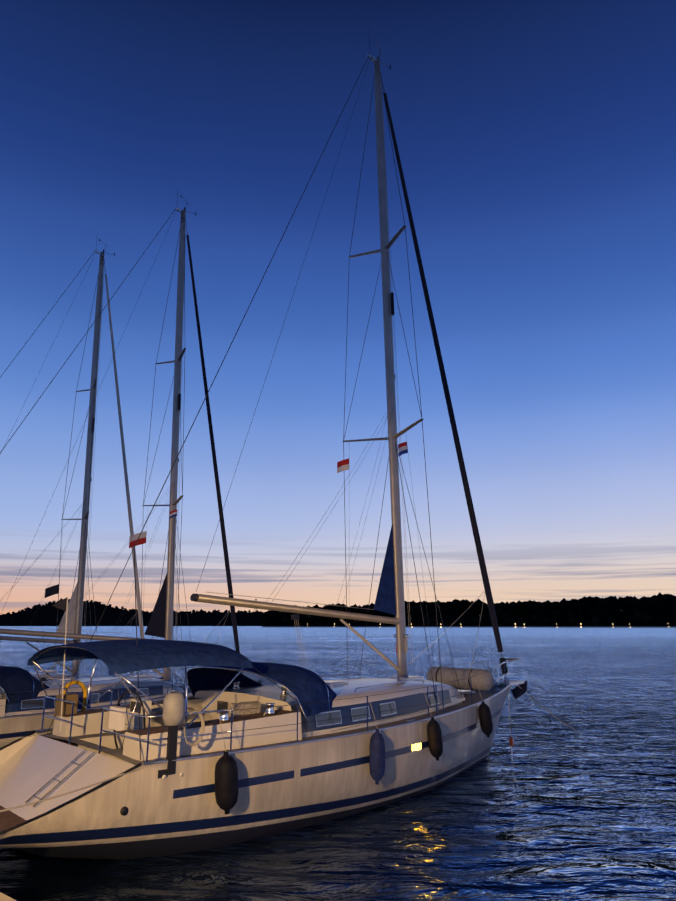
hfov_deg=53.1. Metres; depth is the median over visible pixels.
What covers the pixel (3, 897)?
quay stone
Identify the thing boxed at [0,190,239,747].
sailboat
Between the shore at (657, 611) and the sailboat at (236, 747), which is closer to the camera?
the sailboat at (236, 747)
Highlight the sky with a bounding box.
[0,0,675,614]
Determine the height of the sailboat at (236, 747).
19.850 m
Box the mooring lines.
[0,684,580,811]
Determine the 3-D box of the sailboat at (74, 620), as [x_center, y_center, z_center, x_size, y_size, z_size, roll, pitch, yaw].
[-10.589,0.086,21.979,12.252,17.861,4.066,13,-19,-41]
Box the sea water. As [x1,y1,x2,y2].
[0,626,675,900]
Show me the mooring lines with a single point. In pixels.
(510, 743)
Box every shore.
[0,598,262,625]
[259,592,675,627]
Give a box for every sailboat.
[0,37,527,859]
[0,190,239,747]
[0,239,162,680]
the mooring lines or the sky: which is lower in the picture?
the mooring lines
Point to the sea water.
(549, 807)
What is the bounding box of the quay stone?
[0,892,16,900]

